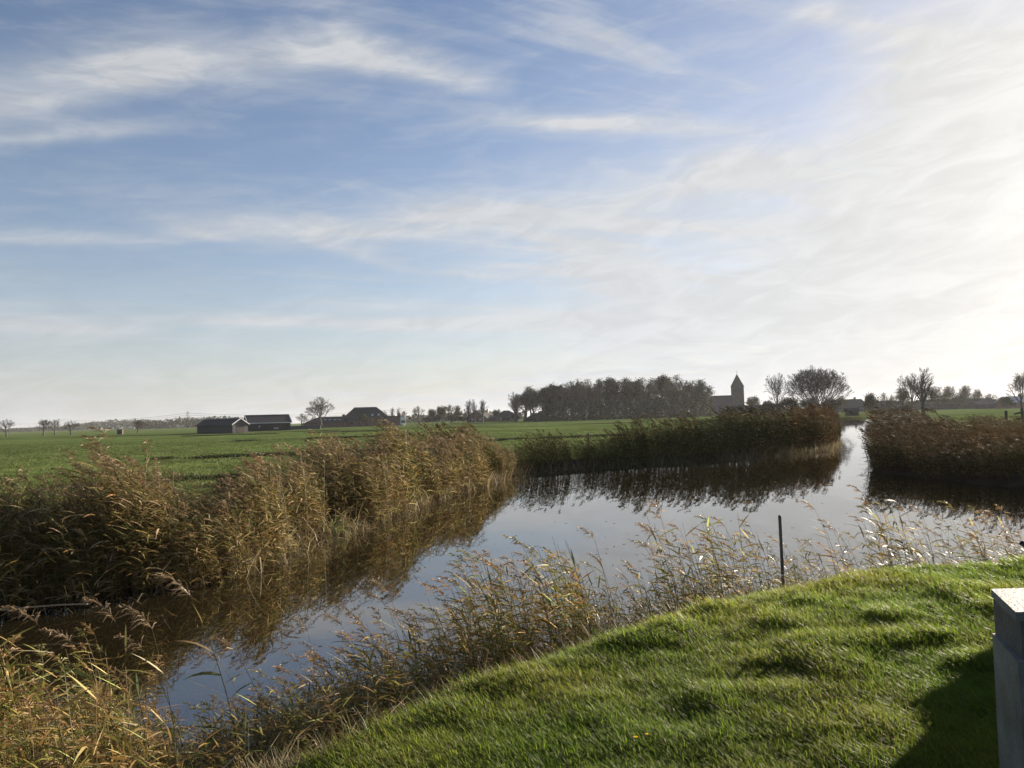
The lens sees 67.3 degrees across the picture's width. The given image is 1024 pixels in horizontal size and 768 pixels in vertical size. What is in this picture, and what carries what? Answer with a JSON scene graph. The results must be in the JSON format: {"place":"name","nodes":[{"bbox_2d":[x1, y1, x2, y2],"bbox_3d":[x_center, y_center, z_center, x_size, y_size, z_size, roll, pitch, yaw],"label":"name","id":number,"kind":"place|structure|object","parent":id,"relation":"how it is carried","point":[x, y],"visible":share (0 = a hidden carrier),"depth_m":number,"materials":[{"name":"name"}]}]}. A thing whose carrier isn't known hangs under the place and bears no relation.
{"place":"outdoors","nodes":[
{"label":"outdoors","id":0,"kind":"place"},
{"bbox_2d":[0,418,1023,766],"bbox_3d":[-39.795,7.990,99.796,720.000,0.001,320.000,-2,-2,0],"label":"water","id":1,"kind":"structure","parent":0,"point":[252,616],"depth_m":14.08,"materials":[{"name":"black liquid"}]},
{"bbox_2d":[0,603,87,610],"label":"fallen stem","id":2,"kind":"object","parent":1,"relation":"on","point":[49,605],"visible":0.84,"depth_m":10.27,"materials":[{"name":"brown plant"}]},
{"bbox_2d":[0,408,1023,767],"bbox_3d":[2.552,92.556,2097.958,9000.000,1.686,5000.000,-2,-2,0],"label":"ground","id":3,"kind":"structure","parent":0,"point":[20,440],"depth_m":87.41,"materials":[{"name":"green plant"}]},
{"bbox_2d":[0,419,14,436],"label":"bare tree","id":4,"kind":"object","parent":3,"relation":"on","point":[8,426],"visible":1,"depth_m":299.34,"materials":[{"name":"brown plant"}]},
{"bbox_2d":[36,420,52,435],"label":"bare tree","id":5,"kind":"object","parent":3,"relation":"on","point":[46,423],"visible":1,"depth_m":299.63,"materials":[{"name":"brown plant"}]},
{"bbox_2d":[61,421,77,434],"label":"bare tree","id":6,"kind":"object","parent":3,"relation":"on","point":[69,426],"visible":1,"depth_m":298.82,"materials":[{"name":"brown plant"}]},
{"bbox_2d":[0,601,150,762],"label":"reed","id":7,"kind":"object","parent":3,"relation":"on","point":[14,609],"visible":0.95,"depth_m":4.42,"materials":[{"name":"brown plant"}]},
{"bbox_2d":[37,627,117,766],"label":"reed","id":8,"kind":"object","parent":3,"relation":"on","point":[83,674],"visible":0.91,"depth_m":4.48,"materials":[{"name":"brown plant"}]},
{"bbox_2d":[0,419,158,432],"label":"treeline","id":9,"kind":"object","parent":3,"relation":"on","point":[118,424],"visible":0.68,"depth_m":1285.47,"materials":[{"name":"green plant"}]},
{"bbox_2d":[79,593,151,764],"bbox_3d":[-2.372,2.069,4.628,0.308,1.543,0.574,1,-3,-41],"label":"reed","id":10,"kind":"object","parent":3,"relation":"on","point":[109,615],"visible":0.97,"depth_m":4.70,"materials":[{"name":"brown plant"}]},
{"bbox_2d":[129,420,145,432],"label":"bare tree","id":11,"kind":"object","parent":3,"relation":"on","point":[139,423],"visible":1,"depth_m":299.67,"materials":[{"name":"brown plant"}]},
{"bbox_2d":[114,633,186,765],"bbox_3d":[-2.251,2.232,4.830,0.481,1.295,0.352,-1,-3,-22],"label":"reed","id":12,"kind":"object","parent":3,"relation":"on","point":[130,639],"visible":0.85,"depth_m":4.88,"materials":[{"name":"brown plant"}]},
{"bbox_2d":[115,602,186,767],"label":"reed","id":13,"kind":"object","parent":3,"relation":"on","point":[131,609],"visible":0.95,"depth_m":4.65,"materials":[{"name":"brown plant"}]},
{"bbox_2d":[135,416,242,428],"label":"treeline","id":14,"kind":"object","parent":3,"relation":"on","point":[171,423],"visible":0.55,"depth_m":873.23,"materials":[{"name":"green plant"}]},
{"bbox_2d":[152,571,239,765],"bbox_3d":[-2.035,2.056,4.987,0.649,1.648,0.288,-2,-3,20],"label":"reed","id":15,"kind":"object","parent":3,"relation":"on","point":[183,589],"visible":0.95,"depth_m":5.04,"materials":[{"name":"brown plant"}]},
{"bbox_2d":[195,418,249,432],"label":"black barn","id":16,"kind":"structure","parent":3,"relation":"on","point":[230,425],"depth_m":218.91,"materials":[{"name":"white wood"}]},
{"bbox_2d":[192,649,257,749],"bbox_3d":[-1.968,2.368,5.310,0.405,1.066,0.293,-3,-3,33],"label":"reed","id":17,"kind":"object","parent":3,"relation":"on","point":[202,652],"visible":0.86,"depth_m":5.33,"materials":[{"name":"brown plant"}]},
{"bbox_2d":[208,468,245,507],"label":"bush","id":18,"kind":"object","parent":3,"relation":"on","point":[222,481],"visible":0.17,"depth_m":17.32,"materials":[{"name":"green plant"}]},
{"bbox_2d":[205,637,277,763],"bbox_3d":[-1.868,2.324,5.336,0.498,1.133,0.294,-1,-3,-13],"label":"reed","id":19,"kind":"object","parent":3,"relation":"on","point":[256,693],"visible":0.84,"depth_m":5.36,"materials":[{"name":"brown plant"}]},
{"bbox_2d":[244,414,291,431],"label":"long barn","id":20,"kind":"structure","parent":3,"relation":"on","point":[275,422],"depth_m":239.54,"materials":[{"name":"black wood"}]},
{"bbox_2d":[291,425,320,429],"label":"yard wall","id":21,"kind":"structure","parent":3,"relation":"on","point":[305,427],"depth_m":261.63,"materials":[{"name":"concrete"}]},
{"bbox_2d":[291,616,327,715],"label":"reed","id":22,"kind":"object","parent":3,"relation":"on","point":[301,623],"visible":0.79,"depth_m":6.01,"materials":[{"name":"brown plant"}]},
{"bbox_2d":[298,642,337,713],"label":"reed","id":23,"kind":"object","parent":3,"relation":"on","point":[318,658],"visible":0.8,"depth_m":5.71,"materials":[{"name":"brown plant"}]},
{"bbox_2d":[305,396,334,427],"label":"bare tree","id":24,"kind":"object","parent":3,"relation":"on","point":[320,407],"visible":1,"depth_m":309.30,"materials":[{"name":"brown plant"}]},
{"bbox_2d":[305,414,346,427],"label":"farm wing","id":25,"kind":"structure","parent":3,"relation":"on","point":[335,421],"depth_m":317.17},
{"bbox_2d":[304,511,368,537],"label":"sedge tuft","id":26,"kind":"object","parent":3,"relation":"on","point":[338,527],"visible":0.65,"depth_m":17.55,"materials":[{"name":"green plant"}]},
{"bbox_2d":[323,615,366,705],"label":"reed","id":27,"kind":"object","parent":3,"relation":"on","point":[341,641],"visible":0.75,"depth_m":6.13,"materials":[{"name":"brown plant"}]},
{"bbox_2d":[333,605,389,702],"bbox_3d":[-1.125,2.301,6.037,0.541,1.147,0.279,-2,-2,8],"label":"reed","id":28,"kind":"object","parent":3,"relation":"on","point":[349,612],"visible":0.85,"depth_m":6.05,"materials":[{"name":"brown plant"}]},
{"bbox_2d":[345,407,388,426],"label":"farmhouse","id":29,"kind":"object","parent":3,"relation":"on","point":[352,416],"visible":0.71,"depth_m":324.26,"materials":[{"name":"brick"}]},
{"bbox_2d":[369,578,415,687],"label":"reed","id":30,"kind":"object","parent":3,"relation":"on","point":[379,583],"visible":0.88,"depth_m":6.76,"materials":[{"name":"brown plant"}]},
{"bbox_2d":[361,592,425,684],"bbox_3d":[-0.995,2.339,6.521,0.515,1.173,0.303,0,-3,-37],"label":"reed","id":31,"kind":"object","parent":3,"relation":"on","point":[376,597],"visible":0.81,"depth_m":6.52,"materials":[{"name":"brown plant"}]},
{"bbox_2d":[386,413,405,425],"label":"farm annex","id":32,"kind":"object","parent":3,"relation":"on","point":[398,419],"visible":0.94,"depth_m":322.65,"materials":[{"name":"brick"}]},
{"bbox_2d":[412,406,424,423],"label":"bare tree","id":33,"kind":"object","parent":3,"relation":"on","point":[415,411],"visible":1,"depth_m":389.44,"materials":[{"name":"brown plant"}]},
{"bbox_2d":[0,417,844,618],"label":"reed bed","id":34,"kind":"object","parent":3,"relation":"on","point":[131,525],"visible":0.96,"depth_m":13.23,"materials":[{"name":"brown plant"}]},
{"bbox_2d":[427,409,436,423],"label":"leafy tree","id":35,"kind":"object","parent":3,"relation":"on","point":[432,413],"visible":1,"depth_m":399.32,"materials":[{"name":"green plant"}]},
{"bbox_2d":[435,405,447,421],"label":"leafy tree","id":36,"kind":"object","parent":3,"relation":"on","point":[440,411],"visible":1,"depth_m":393.57,"materials":[{"name":"green plant"}]},
{"bbox_2d":[446,404,457,422],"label":"bare tree","id":37,"kind":"object","parent":3,"relation":"on","point":[449,407],"visible":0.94,"depth_m":399.69,"materials":[{"name":"brown plant"}]},
{"bbox_2d":[435,575,479,669],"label":"reed","id":38,"kind":"object","parent":3,"relation":"on","point":[446,578],"visible":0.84,"depth_m":6.77,"materials":[{"name":"brown plant"}]},
{"bbox_2d":[394,411,524,422],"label":"treeline","id":39,"kind":"object","parent":3,"relation":"on","point":[413,418],"visible":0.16,"depth_m":634.05,"materials":[{"name":"green plant"}]},
{"bbox_2d":[463,399,472,422],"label":"bare tree","id":40,"kind":"object","parent":3,"relation":"on","point":[468,411],"visible":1,"depth_m":389.40,"materials":[{"name":"brown plant"}]},
{"bbox_2d":[445,563,495,656],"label":"reed","id":41,"kind":"object","parent":3,"relation":"on","point":[467,581],"visible":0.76,"depth_m":7.33,"materials":[{"name":"brown plant"}]},
{"bbox_2d":[466,409,495,421],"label":"gabled house","id":42,"kind":"structure","parent":3,"relation":"on","point":[488,416],"depth_m":410.45,"materials":[{"name":"brick"}]},
{"bbox_2d":[478,401,486,421],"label":"bare tree","id":43,"kind":"object","parent":3,"relation":"on","point":[481,407],"visible":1,"depth_m":389.31,"materials":[{"name":"brown plant"}]},
{"bbox_2d":[495,410,517,421],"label":"hipped house","id":44,"kind":"structure","parent":3,"relation":"on","point":[506,413],"depth_m":416.19,"materials":[{"name":"brick"}]},
{"bbox_2d":[0,484,1023,767],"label":"reed bed","id":45,"kind":"object","parent":3,"relation":"on","point":[28,724],"visible":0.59,"depth_m":6.00,"materials":[{"name":"brown plant"}]},
{"bbox_2d":[507,392,521,421],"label":"woodland tree","id":46,"kind":"object","parent":3,"relation":"on","point":[513,406],"visible":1,"depth_m":344.30,"materials":[{"name":"green plant"}]},
{"bbox_2d":[511,391,536,418],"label":"woodland tree","id":47,"kind":"object","parent":3,"relation":"on","point":[526,399],"visible":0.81,"depth_m":353.22,"materials":[{"name":"green plant"}]},
{"bbox_2d":[513,551,558,646],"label":"reed","id":48,"kind":"object","parent":3,"relation":"on","point":[520,553],"visible":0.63,"depth_m":7.70,"materials":[{"name":"brown plant"}]},
{"bbox_2d":[531,385,556,420],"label":"woodland tree","id":49,"kind":"object","parent":3,"relation":"on","point":[544,394],"visible":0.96,"depth_m":348.07,"materials":[{"name":"green plant"}]},
{"bbox_2d":[546,382,562,419],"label":"woodland tree","id":50,"kind":"object","parent":3,"relation":"on","point":[555,388],"visible":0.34,"depth_m":357.38,"materials":[{"name":"green plant"}]},
{"bbox_2d":[552,381,575,420],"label":"woodland tree","id":51,"kind":"object","parent":3,"relation":"on","point":[562,393],"visible":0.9,"depth_m":343.87,"materials":[{"name":"green plant"}]},
{"bbox_2d":[214,559,926,767],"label":"dry grass","id":52,"kind":"structure","parent":3,"relation":"on","point":[281,763],"depth_m":4.63,"materials":[{"name":"brown plant"}]},
{"bbox_2d":[565,379,582,419],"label":"woodland tree","id":53,"kind":"object","parent":3,"relation":"on","point":[576,393],"visible":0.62,"depth_m":354.00,"materials":[{"name":"green plant"}]},
{"bbox_2d":[570,379,592,419],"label":"woodland tree","id":54,"kind":"object","parent":3,"relation":"on","point":[581,393],"visible":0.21,"depth_m":363.92,"materials":[{"name":"green plant"}]},
{"bbox_2d":[578,381,602,419],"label":"woodland tree","id":55,"kind":"object","parent":3,"relation":"on","point":[591,395],"visible":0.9,"depth_m":349.15,"materials":[{"name":"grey plant"}]},
{"bbox_2d":[593,378,608,418],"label":"woodland tree","id":56,"kind":"object","parent":3,"relation":"on","point":[600,389],"visible":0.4,"depth_m":358.03,"materials":[{"name":"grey plant"}]},
{"bbox_2d":[577,525,629,632],"bbox_3d":[0.986,2.216,8.086,0.332,1.431,0.630,1,-3,-44],"label":"reed","id":57,"kind":"object","parent":3,"relation":"on","point":[590,533],"visible":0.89,"depth_m":8.15,"materials":[{"name":"brown plant"}]},
{"bbox_2d":[599,376,629,418],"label":"woodland tree","id":58,"kind":"object","parent":3,"relation":"on","point":[611,385],"visible":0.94,"depth_m":344.15,"materials":[{"name":"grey plant"}]},
{"bbox_2d":[523,393,712,421],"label":"undergrowth","id":59,"kind":"object","parent":3,"relation":"on","point":[653,409],"visible":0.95,"depth_m":336.20,"materials":[{"name":"green plant"}]},
{"bbox_2d":[406,401,843,480],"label":"reed bed","id":60,"kind":"object","parent":3,"relation":"on","point":[800,427],"visible":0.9,"depth_m":40.49,"materials":[{"name":"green plant"}]},
{"bbox_2d":[617,377,636,417],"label":"woodland tree","id":61,"kind":"object","parent":3,"relation":"on","point":[628,385],"visible":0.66,"depth_m":352.81,"materials":[{"name":"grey plant"}]},
{"bbox_2d":[629,377,643,417],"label":"woodland tree","id":62,"kind":"object","parent":3,"relation":"on","point":[635,389],"visible":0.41,"depth_m":363.31,"materials":[{"name":"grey plant"}]},
{"bbox_2d":[635,377,659,416],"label":"woodland tree","id":63,"kind":"object","parent":3,"relation":"on","point":[647,393],"visible":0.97,"depth_m":348.97,"materials":[{"name":"grey plant"}]},
{"bbox_2d":[648,373,670,415],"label":"woodland tree","id":64,"kind":"object","parent":3,"relation":"on","point":[659,382],"visible":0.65,"depth_m":357.88,"materials":[{"name":"grey plant"}]},
{"bbox_2d":[662,374,686,417],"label":"woodland tree","id":65,"kind":"object","parent":3,"relation":"on","point":[671,387],"visible":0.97,"depth_m":344.02,"materials":[{"name":"grey plant"}]},
{"bbox_2d":[675,378,694,415],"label":"woodland tree","id":66,"kind":"object","parent":3,"relation":"on","point":[688,387],"visible":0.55,"depth_m":354.39,"materials":[{"name":"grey plant"}]},
{"bbox_2d":[680,379,699,415],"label":"woodland tree","id":67,"kind":"object","parent":3,"relation":"on","point":[691,392],"visible":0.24,"depth_m":362.71,"materials":[{"name":"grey plant"}]},
{"bbox_2d":[692,378,714,415],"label":"woodland tree","id":68,"kind":"object","parent":3,"relation":"on","point":[701,391],"visible":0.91,"depth_m":348.69,"materials":[{"name":"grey plant"}]},
{"bbox_2d":[708,370,743,414],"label":"church","id":69,"kind":"structure","parent":3,"relation":"on","point":[735,397],"depth_m":447.33,"materials":[{"name":"brick"}]},
{"bbox_2d":[726,405,762,416],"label":"house","id":70,"kind":"structure","parent":3,"relation":"on","point":[747,410],"depth_m":297.62,"materials":[{"name":"brick"}]},
{"bbox_2d":[745,395,762,404],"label":"leafy tree","id":71,"kind":"object","parent":3,"relation":"on","point":[754,400],"visible":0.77,"depth_m":398.37,"materials":[{"name":"green plant"}]},
{"bbox_2d":[760,400,776,416],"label":"bush","id":72,"kind":"object","parent":3,"relation":"on","point":[767,405],"visible":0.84,"depth_m":238.86,"materials":[{"name":"green plant"}]},
{"bbox_2d":[764,373,789,412],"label":"bare tree","id":73,"kind":"object","parent":3,"relation":"on","point":[776,390],"visible":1,"depth_m":239.64,"materials":[{"name":"brown plant"}]},
{"bbox_2d":[778,515,784,586],"bbox_3d":[2.965,2.159,8.412,0.047,1.447,0.038,-2,-2,0],"label":"stake","id":74,"kind":"object","parent":3,"relation":"on","point":[781,547],"visible":0.64,"depth_m":8.41,"materials":[{"name":"black wood"}]},
{"bbox_2d":[777,396,800,411],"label":"bush","id":75,"kind":"object","parent":3,"relation":"on","point":[786,401],"visible":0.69,"depth_m":213.86,"materials":[{"name":"green plant"}]},
{"bbox_2d":[636,406,976,442],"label":"reed bed","id":76,"kind":"object","parent":3,"relation":"on","point":[896,414],"visible":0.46,"depth_m":54.49,"materials":[{"name":"brown plant"}]},
{"bbox_2d":[794,398,823,408],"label":"bush","id":77,"kind":"object","parent":3,"relation":"on","point":[801,403],"visible":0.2,"depth_m":200.25,"materials":[{"name":"green plant"}]},
{"bbox_2d":[785,366,853,407],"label":"willow tree","id":78,"kind":"object","parent":3,"relation":"on","point":[814,378],"visible":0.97,"depth_m":188.38,"materials":[{"name":"grey plant"}]},
{"bbox_2d":[823,397,841,410],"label":"bush","id":79,"kind":"object","parent":3,"relation":"on","point":[835,405],"visible":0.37,"depth_m":209.19,"materials":[{"name":"green plant"}]},
{"bbox_2d":[836,395,848,412],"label":"leafy tree","id":80,"kind":"object","parent":3,"relation":"on","point":[842,401],"visible":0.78,"depth_m":329.18,"materials":[{"name":"green plant"}]},
{"bbox_2d":[834,397,864,412],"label":"house","id":81,"kind":"structure","parent":3,"relation":"on","point":[856,403],"depth_m":386.14,"materials":[{"name":"brick"}]},
{"bbox_2d":[843,408,860,415],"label":"shed","id":82,"kind":"structure","parent":3,"relation":"on","point":[851,410],"depth_m":213.79,"materials":[{"name":"grey"}]},
{"bbox_2d":[861,391,879,412],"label":"leafy tree","id":83,"kind":"object","parent":3,"relation":"on","point":[869,401],"visible":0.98,"depth_m":209.47,"materials":[{"name":"green plant"}]},
{"bbox_2d":[879,399,894,409],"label":"bush","id":84,"kind":"object","parent":3,"relation":"on","point":[889,404],"visible":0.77,"depth_m":328.44,"materials":[{"name":"green plant"}]},
{"bbox_2d":[873,398,900,410],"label":"house","id":85,"kind":"structure","parent":3,"relation":"on","point":[895,405],"depth_m":357.50,"materials":[{"name":"brick"}]},
{"bbox_2d":[890,387,911,407],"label":"leafy tree","id":86,"kind":"object","parent":3,"relation":"on","point":[900,396],"visible":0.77,"depth_m":229.54,"materials":[{"name":"green plant"}]},
{"bbox_2d":[897,373,926,412],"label":"bare tree","id":87,"kind":"object","parent":3,"relation":"on","point":[908,387],"visible":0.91,"depth_m":171.85,"materials":[{"name":"brown plant"}]},
{"bbox_2d":[909,367,934,413],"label":"bare tree","id":88,"kind":"object","parent":3,"relation":"on","point":[922,397],"visible":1,"depth_m":169.15,"materials":[{"name":"brown plant"}]},
{"bbox_2d":[911,505,942,562],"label":"reed","id":89,"kind":"object","parent":3,"relation":"on","point":[917,509],"visible":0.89,"depth_m":9.40,"materials":[{"name":"beige plant"}]},
{"bbox_2d":[925,386,951,412],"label":"leafy tree","id":90,"kind":"object","parent":3,"relation":"on","point":[932,394],"visible":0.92,"depth_m":239.40,"materials":[{"name":"green plant"}]},
{"bbox_2d":[857,412,1023,483],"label":"reed bed","id":91,"kind":"object","parent":3,"relation":"on","point":[998,447],"visible":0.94,"depth_m":29.73,"materials":[{"name":"brown plant"}]},
{"bbox_2d":[940,386,962,399],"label":"leafy tree","id":92,"kind":"object","parent":3,"relation":"on","point":[949,390],"visible":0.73,"depth_m":398.79,"materials":[{"name":"green plant"}]},
{"bbox_2d":[913,398,994,409],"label":"long barn","id":93,"kind":"structure","parent":3,"relation":"on","point":[946,405],"depth_m":394.13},
{"bbox_2d":[948,394,970,408],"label":"bush","id":94,"kind":"object","parent":3,"relation":"on","point":[957,399],"visible":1,"depth_m":388.93,"materials":[{"name":"green plant"}]},
{"bbox_2d":[958,384,975,398],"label":"leafy tree","id":95,"kind":"object","parent":3,"relation":"on","point":[965,392],"visible":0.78,"depth_m":403.35,"materials":[{"name":"green plant"}]},
{"bbox_2d":[971,388,983,399],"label":"leafy tree","id":96,"kind":"object","parent":3,"relation":"on","point":[980,395],"visible":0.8,"depth_m":399.38,"materials":[{"name":"green plant"}]},
{"bbox_2d":[968,400,995,408],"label":"shed","id":97,"kind":"structure","parent":3,"relation":"on","point":[982,404],"depth_m":366.50,"materials":[{"name":"grey glass"}]},
{"bbox_2d":[999,396,1014,408],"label":"bush","id":98,"kind":"object","parent":3,"relation":"on","point":[1007,401],"visible":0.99,"depth_m":299.60,"materials":[{"name":"green plant"}]},
{"bbox_2d":[991,588,1023,767],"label":"concrete block","id":99,"kind":"structure","parent":3,"relation":"on","point":[1008,644],"depth_m":3.10,"materials":[{"name":"grey concrete"}]},
{"bbox_2d":[994,394,1023,408],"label":"house","id":100,"kind":"structure","parent":3,"relation":"on","point":[1015,405],"depth_m":342.80,"materials":[{"name":"brick"}]},
{"bbox_2d":[1004,408,1023,428],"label":"fence","id":101,"kind":"object","parent":3,"relation":"on","point":[1021,412],"visible":0.46,"depth_m":59.83,"materials":[{"name":"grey wood"}]},
{"bbox_2d":[1006,373,1023,410],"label":"bare tree","id":102,"kind":"object","parent":3,"relation":"on","point":[1018,386],"visible":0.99,"depth_m":214.65,"materials":[{"name":"brown plant"}]},
{"bbox_2d":[0,0,1023,428],"label":"sky","id":103,"kind":"structure","parent":0,"point":[232,208],"materials":[{"name":"blue"}]},
{"bbox_2d":[264,553,1023,767],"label":"grass","id":104,"kind":"structure","parent":0,"point":[472,718],"depth_m":4.58,"materials":[{"name":"green plant"}]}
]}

